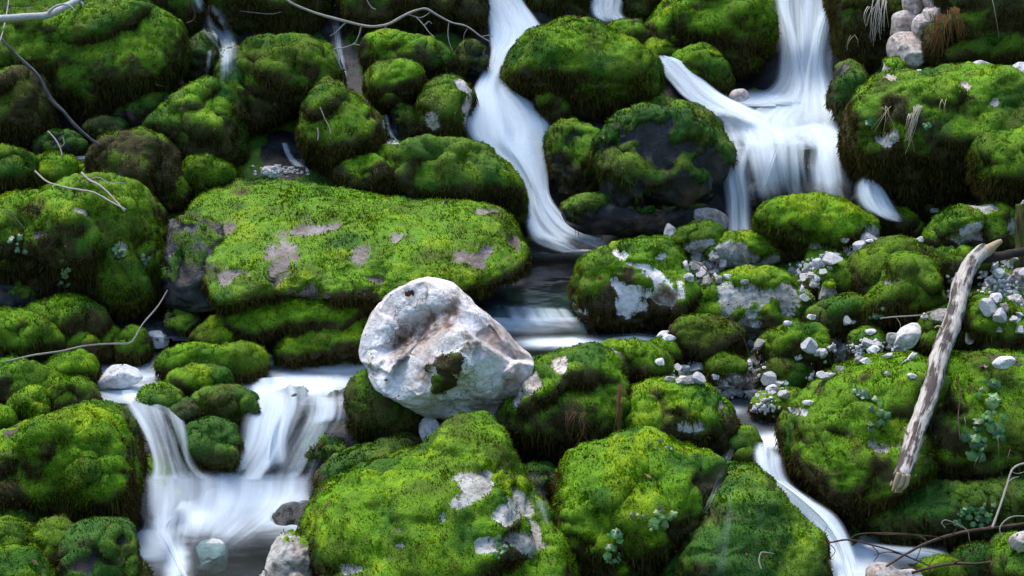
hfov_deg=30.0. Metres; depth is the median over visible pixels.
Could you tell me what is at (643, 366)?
mossy boulder
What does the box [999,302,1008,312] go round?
white stone
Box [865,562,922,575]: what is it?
grey stone
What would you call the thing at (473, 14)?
mossy boulder
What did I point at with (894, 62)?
mossy rock
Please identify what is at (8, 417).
mossy boulder
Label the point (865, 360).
white stone
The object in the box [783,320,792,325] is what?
white stone
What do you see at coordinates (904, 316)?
twig
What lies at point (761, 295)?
mossy boulder
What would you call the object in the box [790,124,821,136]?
pool water
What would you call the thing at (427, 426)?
white stone
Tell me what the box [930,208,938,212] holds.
white stone
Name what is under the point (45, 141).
mossy boulder
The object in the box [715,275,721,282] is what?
white stone
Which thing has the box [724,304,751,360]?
sprig
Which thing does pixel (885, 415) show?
plant
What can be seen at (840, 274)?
mossy boulder
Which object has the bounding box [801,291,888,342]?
mossy boulder
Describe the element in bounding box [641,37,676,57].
mossy boulder
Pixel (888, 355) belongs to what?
white stone
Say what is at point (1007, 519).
tendril
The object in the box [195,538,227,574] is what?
underwater stone
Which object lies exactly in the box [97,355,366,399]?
pool water
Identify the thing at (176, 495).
wet rock
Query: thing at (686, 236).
mossy boulder
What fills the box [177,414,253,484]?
wet mossy rock
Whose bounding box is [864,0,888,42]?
dry grass
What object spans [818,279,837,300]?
grey stone
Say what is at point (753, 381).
white stone
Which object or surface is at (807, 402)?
white stone
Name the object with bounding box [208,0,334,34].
mossy boulder
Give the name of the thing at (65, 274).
plant
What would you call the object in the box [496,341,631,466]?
mossy boulder
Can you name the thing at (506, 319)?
pool water
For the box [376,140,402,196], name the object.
mossy boulder
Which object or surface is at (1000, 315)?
white stone
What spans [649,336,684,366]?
mossy boulder
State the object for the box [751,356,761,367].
white stone
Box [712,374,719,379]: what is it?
white stone
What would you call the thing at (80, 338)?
mossy boulder
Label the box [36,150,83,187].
mossy boulder
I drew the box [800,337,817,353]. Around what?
white stone
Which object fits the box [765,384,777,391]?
white stone
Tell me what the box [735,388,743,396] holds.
white stone
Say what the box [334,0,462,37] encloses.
mossy boulder
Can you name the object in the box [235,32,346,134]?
mossy boulder
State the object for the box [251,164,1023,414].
gravel
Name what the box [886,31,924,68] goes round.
stone block
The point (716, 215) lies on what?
tan stone
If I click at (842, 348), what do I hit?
white stone
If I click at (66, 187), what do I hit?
twig
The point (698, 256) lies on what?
white stone
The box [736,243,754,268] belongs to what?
sprig
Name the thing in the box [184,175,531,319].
mossy slab
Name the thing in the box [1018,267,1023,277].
white stone
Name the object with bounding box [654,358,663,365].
white stone
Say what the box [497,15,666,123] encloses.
mossy boulder
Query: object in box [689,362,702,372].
white stone
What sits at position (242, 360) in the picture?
mossy islet
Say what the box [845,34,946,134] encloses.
dry grass
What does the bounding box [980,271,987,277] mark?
white stone
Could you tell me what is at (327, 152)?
mossy boulder
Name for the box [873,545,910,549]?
stream
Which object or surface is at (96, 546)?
mossy boulder
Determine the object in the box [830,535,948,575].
pool water
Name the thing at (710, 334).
mossy boulder
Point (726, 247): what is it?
mossy boulder
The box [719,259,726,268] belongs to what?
white stone
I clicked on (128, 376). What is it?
white stone
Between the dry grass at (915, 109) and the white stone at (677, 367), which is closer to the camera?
the white stone at (677, 367)
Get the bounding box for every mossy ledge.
[223,296,370,347]
[270,316,367,371]
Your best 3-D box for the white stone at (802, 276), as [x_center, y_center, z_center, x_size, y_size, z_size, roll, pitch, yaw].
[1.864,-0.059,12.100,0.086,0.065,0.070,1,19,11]
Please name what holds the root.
attached to the wet mossy boulder at (735, 526)
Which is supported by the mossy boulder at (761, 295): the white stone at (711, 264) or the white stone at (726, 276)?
the white stone at (726, 276)
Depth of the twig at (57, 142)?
12.60 m
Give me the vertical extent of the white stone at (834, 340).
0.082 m
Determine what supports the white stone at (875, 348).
on the mossy bank boulder at (850, 459)
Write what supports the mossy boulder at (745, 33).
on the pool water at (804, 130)
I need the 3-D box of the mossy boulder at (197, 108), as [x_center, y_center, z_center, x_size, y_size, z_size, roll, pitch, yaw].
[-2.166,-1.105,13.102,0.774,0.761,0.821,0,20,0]
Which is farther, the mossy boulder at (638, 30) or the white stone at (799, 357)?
the mossy boulder at (638, 30)
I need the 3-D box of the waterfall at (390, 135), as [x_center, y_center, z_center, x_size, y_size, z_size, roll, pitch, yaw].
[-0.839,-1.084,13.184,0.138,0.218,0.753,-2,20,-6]
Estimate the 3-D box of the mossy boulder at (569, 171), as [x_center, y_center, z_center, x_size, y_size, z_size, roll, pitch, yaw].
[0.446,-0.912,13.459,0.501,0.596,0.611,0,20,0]
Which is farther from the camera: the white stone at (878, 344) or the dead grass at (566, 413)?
the white stone at (878, 344)
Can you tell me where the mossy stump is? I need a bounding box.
[1013,200,1023,267]
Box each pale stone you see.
[75,156,84,161]
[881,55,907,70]
[973,60,987,64]
[1008,531,1023,551]
[1013,62,1023,72]
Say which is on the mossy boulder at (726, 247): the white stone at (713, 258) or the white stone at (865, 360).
the white stone at (713, 258)
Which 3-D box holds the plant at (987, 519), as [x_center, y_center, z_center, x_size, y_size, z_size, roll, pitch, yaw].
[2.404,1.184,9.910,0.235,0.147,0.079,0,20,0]
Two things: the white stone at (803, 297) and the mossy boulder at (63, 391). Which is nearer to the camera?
the mossy boulder at (63, 391)
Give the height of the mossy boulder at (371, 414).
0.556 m
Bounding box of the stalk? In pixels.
[0,0,8,41]
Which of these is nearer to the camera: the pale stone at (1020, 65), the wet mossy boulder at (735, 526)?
the wet mossy boulder at (735, 526)
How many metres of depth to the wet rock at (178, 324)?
11.68 m
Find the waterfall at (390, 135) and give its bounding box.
[386,115,396,143]
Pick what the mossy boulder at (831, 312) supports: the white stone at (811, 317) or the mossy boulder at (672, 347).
the white stone at (811, 317)
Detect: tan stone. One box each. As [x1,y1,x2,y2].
[261,166,280,176]
[694,207,727,229]
[729,89,748,101]
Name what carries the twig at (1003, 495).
on the twig at (954, 533)
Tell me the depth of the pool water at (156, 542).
10.25 m
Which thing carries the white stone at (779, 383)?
on the mossy boulder at (793, 391)
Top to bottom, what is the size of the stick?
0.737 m
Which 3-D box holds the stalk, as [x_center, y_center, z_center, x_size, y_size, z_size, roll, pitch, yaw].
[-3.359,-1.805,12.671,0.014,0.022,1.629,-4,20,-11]
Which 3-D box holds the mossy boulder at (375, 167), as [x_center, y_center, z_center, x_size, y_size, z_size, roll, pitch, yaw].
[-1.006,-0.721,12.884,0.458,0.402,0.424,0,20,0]
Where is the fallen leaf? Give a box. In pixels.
[405,290,413,296]
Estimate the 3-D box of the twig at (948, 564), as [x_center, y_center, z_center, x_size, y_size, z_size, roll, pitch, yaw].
[2.301,1.363,9.475,0.688,0.179,0.075,-3,20,-9]
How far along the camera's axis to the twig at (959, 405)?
10.16 m
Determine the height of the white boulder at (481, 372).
0.835 m
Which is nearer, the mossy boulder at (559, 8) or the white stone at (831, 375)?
the white stone at (831, 375)
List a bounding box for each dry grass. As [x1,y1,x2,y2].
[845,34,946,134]
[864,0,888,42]
[904,104,921,151]
[920,6,968,58]
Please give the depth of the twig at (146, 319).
11.23 m
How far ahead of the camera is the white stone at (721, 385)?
11.23 m
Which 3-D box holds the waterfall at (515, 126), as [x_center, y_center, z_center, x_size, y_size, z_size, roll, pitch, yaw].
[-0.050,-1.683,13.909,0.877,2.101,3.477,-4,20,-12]
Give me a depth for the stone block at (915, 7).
13.66 m
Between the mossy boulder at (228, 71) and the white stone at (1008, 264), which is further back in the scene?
the mossy boulder at (228, 71)
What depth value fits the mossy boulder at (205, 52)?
13.67 m
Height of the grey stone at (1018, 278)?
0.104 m
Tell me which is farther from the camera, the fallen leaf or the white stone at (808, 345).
the white stone at (808, 345)
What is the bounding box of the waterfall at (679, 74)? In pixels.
[659,56,755,114]
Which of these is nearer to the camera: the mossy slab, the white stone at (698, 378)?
the white stone at (698, 378)
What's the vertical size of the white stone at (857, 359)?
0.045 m
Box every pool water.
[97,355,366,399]
[139,481,309,575]
[483,309,649,345]
[570,249,591,250]
[725,93,797,105]
[735,408,777,446]
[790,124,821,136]
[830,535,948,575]
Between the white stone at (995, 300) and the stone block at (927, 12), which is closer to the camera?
the white stone at (995, 300)
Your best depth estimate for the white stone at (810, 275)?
11.83 m
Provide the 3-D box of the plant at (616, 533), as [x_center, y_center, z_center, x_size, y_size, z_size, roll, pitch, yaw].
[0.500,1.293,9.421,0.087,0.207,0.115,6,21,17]
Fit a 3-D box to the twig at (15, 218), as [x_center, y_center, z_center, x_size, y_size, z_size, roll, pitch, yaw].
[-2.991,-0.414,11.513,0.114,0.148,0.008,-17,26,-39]
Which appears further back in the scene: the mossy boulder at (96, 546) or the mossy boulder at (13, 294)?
the mossy boulder at (13, 294)
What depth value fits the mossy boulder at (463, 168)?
12.85 m
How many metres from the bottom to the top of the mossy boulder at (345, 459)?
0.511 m
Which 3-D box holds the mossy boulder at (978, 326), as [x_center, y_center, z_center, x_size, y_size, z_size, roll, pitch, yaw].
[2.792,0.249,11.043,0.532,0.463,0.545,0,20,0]
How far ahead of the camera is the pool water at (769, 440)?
10.74 m
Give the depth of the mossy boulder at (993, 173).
12.00 m
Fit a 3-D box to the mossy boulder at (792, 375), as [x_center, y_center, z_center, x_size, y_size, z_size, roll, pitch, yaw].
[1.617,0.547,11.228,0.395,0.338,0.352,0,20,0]
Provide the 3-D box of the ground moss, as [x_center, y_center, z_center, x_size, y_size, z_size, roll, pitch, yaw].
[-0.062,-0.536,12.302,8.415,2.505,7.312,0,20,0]
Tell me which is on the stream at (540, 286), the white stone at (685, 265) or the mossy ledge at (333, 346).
the mossy ledge at (333, 346)
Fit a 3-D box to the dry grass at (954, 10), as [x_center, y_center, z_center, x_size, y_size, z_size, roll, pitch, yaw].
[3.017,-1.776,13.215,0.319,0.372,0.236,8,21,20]
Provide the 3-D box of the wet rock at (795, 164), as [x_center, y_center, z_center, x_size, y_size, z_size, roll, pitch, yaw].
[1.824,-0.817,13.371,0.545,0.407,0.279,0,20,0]
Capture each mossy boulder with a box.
[0,0,191,124]
[0,64,64,151]
[0,143,42,194]
[0,170,168,322]
[0,207,24,276]
[0,278,39,307]
[0,305,68,363]
[0,353,62,404]
[0,402,147,526]
[0,403,19,429]
[0,507,48,523]
[0,514,35,545]
[0,543,55,575]
[5,383,53,420]
[24,290,115,343]
[26,513,72,567]
[29,128,87,156]
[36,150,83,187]
[44,348,102,385]
[46,374,103,410]
[51,515,153,575]
[66,331,106,367]
[77,398,150,495]
[78,163,87,173]
[80,113,129,141]
[83,126,183,207]
[99,323,121,364]
[110,90,170,127]
[111,324,155,370]
[132,380,185,429]
[141,74,252,169]
[149,0,209,36]
[160,174,192,215]
[181,152,241,197]
[182,29,221,83]
[187,312,238,344]
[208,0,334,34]
[212,45,253,142]
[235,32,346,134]
[294,76,389,178]
[295,410,581,575]
[308,430,422,498]
[330,153,395,195]
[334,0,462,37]
[342,369,423,443]
[355,28,465,79]
[361,57,428,115]
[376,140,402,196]
[388,101,419,141]
[388,133,529,226]
[412,71,479,137]
[452,0,490,36]
[454,38,489,78]
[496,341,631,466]
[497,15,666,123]
[523,0,593,18]
[532,90,573,129]
[542,116,599,201]
[547,423,728,575]
[559,191,709,238]
[566,234,702,340]
[587,99,738,209]
[599,336,678,385]
[607,17,651,43]
[617,0,660,22]
[624,375,743,458]
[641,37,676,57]
[644,0,781,80]
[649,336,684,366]
[651,91,673,105]
[656,459,834,575]
[664,41,735,96]
[666,311,747,365]
[671,219,724,255]
[691,264,805,334]
[699,350,752,385]
[703,229,796,267]
[723,423,764,463]
[745,385,800,429]
[750,191,881,263]
[752,317,836,372]
[755,356,816,390]
[797,288,814,320]
[798,248,847,279]
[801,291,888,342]
[802,258,853,301]
[821,0,902,72]
[823,58,869,126]
[836,61,1023,221]
[844,323,890,359]
[846,234,944,295]
[858,469,1023,551]
[860,249,948,332]
[875,205,925,238]
[909,302,967,356]
[913,553,967,575]
[919,21,945,68]
[921,201,1015,251]
[932,0,1023,65]
[932,244,992,291]
[950,540,988,575]
[958,292,1023,351]
[964,124,1023,208]
[982,530,1023,575]
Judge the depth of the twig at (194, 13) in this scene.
13.84 m
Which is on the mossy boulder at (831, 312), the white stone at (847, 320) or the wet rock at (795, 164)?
the white stone at (847, 320)
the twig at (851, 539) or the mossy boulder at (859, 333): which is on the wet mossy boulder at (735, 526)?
the twig at (851, 539)
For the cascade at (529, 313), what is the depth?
11.90 m
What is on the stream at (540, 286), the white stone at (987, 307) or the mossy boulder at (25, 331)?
the mossy boulder at (25, 331)
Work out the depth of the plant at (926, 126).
12.38 m
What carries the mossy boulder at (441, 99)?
on the stream at (540, 286)
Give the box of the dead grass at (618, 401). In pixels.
[613,382,625,449]
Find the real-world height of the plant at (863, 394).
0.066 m
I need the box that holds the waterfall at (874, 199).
[860,180,895,218]
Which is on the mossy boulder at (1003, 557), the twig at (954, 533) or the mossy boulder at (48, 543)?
the twig at (954, 533)
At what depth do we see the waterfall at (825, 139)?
13.08 m
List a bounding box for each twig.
[6,209,24,228]
[6,289,167,362]
[34,170,126,209]
[47,131,64,156]
[81,172,125,211]
[186,0,195,23]
[240,11,280,14]
[286,0,492,48]
[824,527,943,565]
[871,522,1023,566]
[880,311,932,327]
[911,550,990,573]
[956,376,960,439]
[991,463,1023,528]
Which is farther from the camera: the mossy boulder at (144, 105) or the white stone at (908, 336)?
the mossy boulder at (144, 105)
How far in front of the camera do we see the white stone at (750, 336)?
11.76 m
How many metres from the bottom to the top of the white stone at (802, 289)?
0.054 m
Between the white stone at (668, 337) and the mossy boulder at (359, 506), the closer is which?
the mossy boulder at (359, 506)
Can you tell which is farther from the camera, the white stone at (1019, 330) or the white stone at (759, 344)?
the white stone at (759, 344)
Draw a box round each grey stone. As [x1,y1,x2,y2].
[258,528,312,575]
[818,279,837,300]
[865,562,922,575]
[965,331,973,344]
[989,272,1014,295]
[1006,294,1023,306]
[1011,268,1023,286]
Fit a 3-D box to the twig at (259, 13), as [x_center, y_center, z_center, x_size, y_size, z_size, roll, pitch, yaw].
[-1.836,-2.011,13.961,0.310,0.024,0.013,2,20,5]
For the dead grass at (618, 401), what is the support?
hanging from the mossy boulder at (535, 430)
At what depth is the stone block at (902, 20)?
13.65 m
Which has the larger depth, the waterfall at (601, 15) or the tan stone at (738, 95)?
the waterfall at (601, 15)
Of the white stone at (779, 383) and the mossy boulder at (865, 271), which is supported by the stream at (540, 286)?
the mossy boulder at (865, 271)
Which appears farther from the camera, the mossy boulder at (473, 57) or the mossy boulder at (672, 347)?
the mossy boulder at (473, 57)
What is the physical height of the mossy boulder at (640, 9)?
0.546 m
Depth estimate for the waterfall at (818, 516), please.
9.80 m
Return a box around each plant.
[7,234,26,259]
[58,267,70,294]
[112,244,124,257]
[140,253,151,265]
[493,534,512,560]
[603,528,623,564]
[630,504,677,531]
[647,438,672,450]
[852,386,869,399]
[865,118,931,129]
[867,392,891,432]
[868,307,884,323]
[953,502,997,528]
[960,377,1006,462]
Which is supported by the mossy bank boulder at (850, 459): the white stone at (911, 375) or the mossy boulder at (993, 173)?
the white stone at (911, 375)
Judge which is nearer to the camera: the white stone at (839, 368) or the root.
the root
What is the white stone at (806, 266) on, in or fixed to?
on the gravel
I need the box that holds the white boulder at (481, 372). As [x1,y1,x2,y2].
[359,277,533,419]
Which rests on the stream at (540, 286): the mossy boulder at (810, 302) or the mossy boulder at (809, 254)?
the mossy boulder at (809, 254)
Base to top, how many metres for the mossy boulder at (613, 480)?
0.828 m
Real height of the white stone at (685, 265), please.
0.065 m
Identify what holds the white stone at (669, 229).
on the mossy boulder at (686, 236)
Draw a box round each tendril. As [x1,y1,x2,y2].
[941,519,969,540]
[999,515,1023,537]
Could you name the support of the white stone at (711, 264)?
on the gravel
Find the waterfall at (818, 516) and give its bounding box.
[757,446,853,575]
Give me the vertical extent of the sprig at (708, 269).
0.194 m
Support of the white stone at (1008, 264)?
on the stream at (540, 286)
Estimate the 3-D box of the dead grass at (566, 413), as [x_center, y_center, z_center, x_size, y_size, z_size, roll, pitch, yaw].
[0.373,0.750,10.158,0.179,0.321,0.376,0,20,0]
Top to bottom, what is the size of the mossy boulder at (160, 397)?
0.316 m
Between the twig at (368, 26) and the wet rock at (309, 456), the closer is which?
the wet rock at (309, 456)
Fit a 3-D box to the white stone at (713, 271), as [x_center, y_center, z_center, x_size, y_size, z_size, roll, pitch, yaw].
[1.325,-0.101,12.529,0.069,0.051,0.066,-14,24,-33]
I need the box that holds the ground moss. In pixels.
[2,0,1021,575]
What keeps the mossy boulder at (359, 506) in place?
on the stream at (540, 286)
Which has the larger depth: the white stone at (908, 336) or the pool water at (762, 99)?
the pool water at (762, 99)
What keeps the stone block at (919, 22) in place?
on the stone block at (907, 49)
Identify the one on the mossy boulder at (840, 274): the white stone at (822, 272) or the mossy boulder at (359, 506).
the white stone at (822, 272)
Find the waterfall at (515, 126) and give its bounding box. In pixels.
[469,0,596,250]
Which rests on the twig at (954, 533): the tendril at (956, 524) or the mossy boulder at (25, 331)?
the tendril at (956, 524)
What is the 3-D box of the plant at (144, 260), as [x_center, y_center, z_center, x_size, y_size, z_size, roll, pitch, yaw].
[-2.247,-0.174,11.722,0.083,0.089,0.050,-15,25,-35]
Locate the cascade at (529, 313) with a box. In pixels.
[513,307,554,318]
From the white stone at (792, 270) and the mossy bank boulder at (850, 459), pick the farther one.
the white stone at (792, 270)
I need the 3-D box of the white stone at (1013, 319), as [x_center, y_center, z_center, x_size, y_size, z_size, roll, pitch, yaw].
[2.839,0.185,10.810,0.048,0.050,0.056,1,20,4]
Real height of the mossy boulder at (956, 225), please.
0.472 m
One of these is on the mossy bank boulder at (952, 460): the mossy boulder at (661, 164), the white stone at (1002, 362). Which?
the white stone at (1002, 362)
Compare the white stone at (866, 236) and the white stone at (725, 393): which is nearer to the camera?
the white stone at (725, 393)
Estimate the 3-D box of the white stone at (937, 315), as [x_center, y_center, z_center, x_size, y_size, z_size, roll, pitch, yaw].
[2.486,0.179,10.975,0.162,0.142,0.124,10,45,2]
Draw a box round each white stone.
[98,364,142,388]
[148,330,169,348]
[419,417,439,441]
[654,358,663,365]
[657,330,668,337]
[662,334,675,340]
[664,223,675,236]
[664,376,675,381]
[674,363,682,371]
[681,365,689,373]
[681,375,694,384]
[682,260,688,270]
[683,273,693,279]
[688,261,703,274]
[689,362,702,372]
[691,252,701,261]
[692,372,705,384]
[696,266,706,278]
[702,275,711,285]
[706,261,714,268]
[709,254,718,261]
[710,269,719,273]
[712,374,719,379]
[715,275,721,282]
[718,382,723,387]
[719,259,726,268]
[721,390,729,398]
[723,274,731,279]
[728,383,735,389]
[731,373,746,385]
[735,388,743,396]
[740,279,748,284]
[742,383,754,390]
[743,390,756,397]
[746,333,756,338]
[747,339,754,348]
[748,368,758,377]
[748,377,757,387]
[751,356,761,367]
[754,338,764,350]
[761,371,776,385]
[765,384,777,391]
[775,380,784,386]
[777,390,789,398]
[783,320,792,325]
[788,267,796,273]
[794,354,801,360]
[799,293,810,301]
[800,273,807,282]
[800,284,806,292]
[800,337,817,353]
[802,400,813,405]
[803,263,809,271]
[807,314,815,319]
[808,272,813,279]
[809,277,819,288]
[811,258,822,269]
[813,348,822,355]
[814,274,820,281]
[816,371,828,381]
[818,348,827,358]
[819,269,826,275]
[822,252,842,265]
[825,372,835,378]
[830,337,841,344]
[835,366,843,371]
[837,343,846,355]
[840,237,849,242]
[843,316,851,325]
[852,240,865,250]
[854,356,863,363]
[859,231,877,243]
[859,357,871,363]
[862,337,875,347]
[865,329,876,335]
[866,345,880,353]
[875,341,881,347]
[885,353,892,358]
[886,332,896,343]
[892,323,921,351]
[907,373,916,378]
[908,352,916,359]
[920,313,928,319]
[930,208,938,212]
[930,308,946,323]
[978,298,996,316]
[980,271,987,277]
[986,277,993,285]
[989,293,1001,300]
[991,263,998,269]
[992,268,1004,278]
[992,297,1000,303]
[992,308,1006,322]
[992,356,1015,368]
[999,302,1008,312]
[1006,261,1012,267]
[1009,257,1018,263]
[1009,315,1017,323]
[1011,288,1018,293]
[1015,312,1023,317]
[1015,326,1023,333]
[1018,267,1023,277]
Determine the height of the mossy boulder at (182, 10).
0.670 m
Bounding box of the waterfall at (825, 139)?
[730,125,838,229]
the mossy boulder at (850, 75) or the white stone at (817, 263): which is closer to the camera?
the white stone at (817, 263)
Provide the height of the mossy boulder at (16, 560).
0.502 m
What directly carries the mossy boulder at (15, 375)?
on the stream at (540, 286)
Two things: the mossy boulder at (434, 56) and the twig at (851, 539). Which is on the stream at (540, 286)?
the mossy boulder at (434, 56)
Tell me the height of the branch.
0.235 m
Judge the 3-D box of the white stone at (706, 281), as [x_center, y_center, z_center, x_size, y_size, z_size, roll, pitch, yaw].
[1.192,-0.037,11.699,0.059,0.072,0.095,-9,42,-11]
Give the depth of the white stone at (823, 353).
11.11 m
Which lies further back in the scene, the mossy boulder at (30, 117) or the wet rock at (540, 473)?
the mossy boulder at (30, 117)
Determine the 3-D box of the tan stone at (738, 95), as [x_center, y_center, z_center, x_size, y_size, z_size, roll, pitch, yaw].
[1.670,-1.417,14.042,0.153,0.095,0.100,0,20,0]
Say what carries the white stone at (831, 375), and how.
on the mossy bank boulder at (850, 459)
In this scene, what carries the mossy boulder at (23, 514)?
on the stream at (540, 286)
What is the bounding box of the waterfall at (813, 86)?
[708,0,839,146]
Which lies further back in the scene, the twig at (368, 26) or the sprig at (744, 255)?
the twig at (368, 26)
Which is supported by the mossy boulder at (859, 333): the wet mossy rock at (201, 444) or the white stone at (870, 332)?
the white stone at (870, 332)
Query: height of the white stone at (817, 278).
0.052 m
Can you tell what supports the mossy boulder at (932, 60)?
on the stream at (540, 286)
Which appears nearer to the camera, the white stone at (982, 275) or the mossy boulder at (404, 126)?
the white stone at (982, 275)
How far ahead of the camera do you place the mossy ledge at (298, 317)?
11.44 m
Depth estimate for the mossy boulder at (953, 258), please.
11.81 m
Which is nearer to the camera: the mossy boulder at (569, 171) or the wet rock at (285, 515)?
the wet rock at (285, 515)
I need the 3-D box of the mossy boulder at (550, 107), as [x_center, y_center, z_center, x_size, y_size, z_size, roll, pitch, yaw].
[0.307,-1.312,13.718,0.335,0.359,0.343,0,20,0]
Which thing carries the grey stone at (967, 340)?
on the mossy boulder at (978, 326)
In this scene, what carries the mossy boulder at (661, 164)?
on the stream at (540, 286)
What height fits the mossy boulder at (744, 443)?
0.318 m
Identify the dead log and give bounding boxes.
[889,239,1023,492]
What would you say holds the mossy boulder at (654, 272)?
on the stream at (540, 286)
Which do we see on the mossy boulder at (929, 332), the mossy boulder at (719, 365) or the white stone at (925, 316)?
the white stone at (925, 316)
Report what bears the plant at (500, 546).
on the mossy boulder at (359, 506)
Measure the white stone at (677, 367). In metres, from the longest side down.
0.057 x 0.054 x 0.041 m
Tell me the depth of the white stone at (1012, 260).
11.76 m
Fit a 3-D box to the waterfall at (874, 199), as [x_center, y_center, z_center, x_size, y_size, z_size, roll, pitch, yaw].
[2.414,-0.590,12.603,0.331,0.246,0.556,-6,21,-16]
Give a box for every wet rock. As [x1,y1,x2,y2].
[139,483,183,518]
[158,213,224,313]
[162,309,205,338]
[166,395,203,452]
[262,385,314,428]
[267,500,308,535]
[289,431,347,481]
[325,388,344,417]
[525,460,556,506]
[736,143,808,186]
[743,180,781,209]
[850,188,930,225]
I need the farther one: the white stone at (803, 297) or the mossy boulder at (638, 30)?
the mossy boulder at (638, 30)
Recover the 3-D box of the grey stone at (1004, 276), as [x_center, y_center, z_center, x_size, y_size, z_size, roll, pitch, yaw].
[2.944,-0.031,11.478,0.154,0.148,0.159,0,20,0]
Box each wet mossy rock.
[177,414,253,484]
[189,383,262,434]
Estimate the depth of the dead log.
10.31 m
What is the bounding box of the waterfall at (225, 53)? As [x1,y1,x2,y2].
[197,0,227,59]
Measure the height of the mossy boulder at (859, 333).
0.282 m
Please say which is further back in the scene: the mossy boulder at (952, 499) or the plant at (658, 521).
the mossy boulder at (952, 499)
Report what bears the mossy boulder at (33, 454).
on the stream at (540, 286)
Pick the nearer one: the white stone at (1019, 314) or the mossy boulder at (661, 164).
the white stone at (1019, 314)
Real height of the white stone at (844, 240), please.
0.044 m
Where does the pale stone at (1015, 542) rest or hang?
on the mossy boulder at (1003, 557)
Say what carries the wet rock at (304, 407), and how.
on the stream at (540, 286)
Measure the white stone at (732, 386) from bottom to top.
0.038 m
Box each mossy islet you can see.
[151,339,272,385]
[165,362,234,396]
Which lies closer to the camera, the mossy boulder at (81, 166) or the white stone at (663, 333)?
the white stone at (663, 333)
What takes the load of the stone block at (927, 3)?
on the stone block at (927, 12)
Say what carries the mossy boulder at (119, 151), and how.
on the stream at (540, 286)
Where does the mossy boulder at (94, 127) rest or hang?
on the stream at (540, 286)
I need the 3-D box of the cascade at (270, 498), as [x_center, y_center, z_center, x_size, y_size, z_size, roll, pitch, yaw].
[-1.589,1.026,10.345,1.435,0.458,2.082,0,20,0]
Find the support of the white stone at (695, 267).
on the gravel
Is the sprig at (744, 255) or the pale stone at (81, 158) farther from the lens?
the pale stone at (81, 158)
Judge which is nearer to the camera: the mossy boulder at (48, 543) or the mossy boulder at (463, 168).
the mossy boulder at (48, 543)
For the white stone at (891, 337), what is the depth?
11.10 m
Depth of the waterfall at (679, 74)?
13.94 m
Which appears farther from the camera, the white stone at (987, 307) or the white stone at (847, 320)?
the white stone at (847, 320)
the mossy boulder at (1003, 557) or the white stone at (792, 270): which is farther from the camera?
the white stone at (792, 270)
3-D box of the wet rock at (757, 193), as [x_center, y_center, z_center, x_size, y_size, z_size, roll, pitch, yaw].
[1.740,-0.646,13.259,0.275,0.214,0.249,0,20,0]
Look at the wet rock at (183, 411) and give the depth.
10.65 m
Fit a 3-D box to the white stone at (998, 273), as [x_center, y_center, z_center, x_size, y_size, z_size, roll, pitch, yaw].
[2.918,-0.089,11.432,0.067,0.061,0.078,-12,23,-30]
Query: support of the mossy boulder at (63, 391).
on the stream at (540, 286)
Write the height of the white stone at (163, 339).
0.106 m
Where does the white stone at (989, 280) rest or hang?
on the gravel
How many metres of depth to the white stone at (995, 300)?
10.84 m
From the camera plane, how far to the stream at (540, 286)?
13.02 m
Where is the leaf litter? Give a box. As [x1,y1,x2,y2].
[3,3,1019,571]
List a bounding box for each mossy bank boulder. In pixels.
[773,350,952,536]
[928,347,1023,479]
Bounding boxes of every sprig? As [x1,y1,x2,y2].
[691,261,718,282]
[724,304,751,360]
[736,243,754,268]
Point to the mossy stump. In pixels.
(1019, 227)
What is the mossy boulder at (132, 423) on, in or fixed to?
on the stream at (540, 286)
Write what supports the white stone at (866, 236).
on the mossy boulder at (795, 226)
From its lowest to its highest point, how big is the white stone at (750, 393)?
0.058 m
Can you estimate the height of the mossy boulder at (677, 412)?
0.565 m
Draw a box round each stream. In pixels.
[0,0,1023,575]
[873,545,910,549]
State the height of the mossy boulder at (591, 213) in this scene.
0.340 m
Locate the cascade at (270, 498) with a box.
[133,377,332,575]
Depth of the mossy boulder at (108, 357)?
11.49 m
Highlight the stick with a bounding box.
[0,36,101,145]
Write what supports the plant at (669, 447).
on the mossy boulder at (613, 480)
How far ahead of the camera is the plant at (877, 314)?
11.29 m
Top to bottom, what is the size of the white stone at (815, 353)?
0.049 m
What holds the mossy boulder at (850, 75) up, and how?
on the stream at (540, 286)
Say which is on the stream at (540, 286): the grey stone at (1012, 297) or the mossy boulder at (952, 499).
the mossy boulder at (952, 499)
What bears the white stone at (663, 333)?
on the mossy boulder at (672, 347)
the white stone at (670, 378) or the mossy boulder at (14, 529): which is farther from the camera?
the white stone at (670, 378)
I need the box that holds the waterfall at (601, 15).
[597,0,607,19]
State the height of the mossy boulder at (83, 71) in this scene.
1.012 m
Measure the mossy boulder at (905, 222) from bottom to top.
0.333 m
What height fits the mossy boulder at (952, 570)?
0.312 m
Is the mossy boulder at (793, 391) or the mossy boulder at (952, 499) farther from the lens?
the mossy boulder at (793, 391)
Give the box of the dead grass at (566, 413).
[565,410,596,445]
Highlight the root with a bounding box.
[758,552,774,569]
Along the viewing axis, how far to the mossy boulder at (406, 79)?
13.36 m
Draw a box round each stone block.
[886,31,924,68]
[890,10,916,35]
[901,0,923,14]
[911,13,929,36]
[921,6,941,22]
[922,0,935,7]
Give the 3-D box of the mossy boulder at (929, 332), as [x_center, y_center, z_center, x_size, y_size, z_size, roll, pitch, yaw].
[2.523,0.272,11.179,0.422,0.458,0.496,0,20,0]
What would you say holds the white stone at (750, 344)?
on the stream at (540, 286)
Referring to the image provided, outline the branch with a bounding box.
[0,0,83,22]
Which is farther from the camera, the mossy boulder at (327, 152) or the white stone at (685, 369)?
the mossy boulder at (327, 152)
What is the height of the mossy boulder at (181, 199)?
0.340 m
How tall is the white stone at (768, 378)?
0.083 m

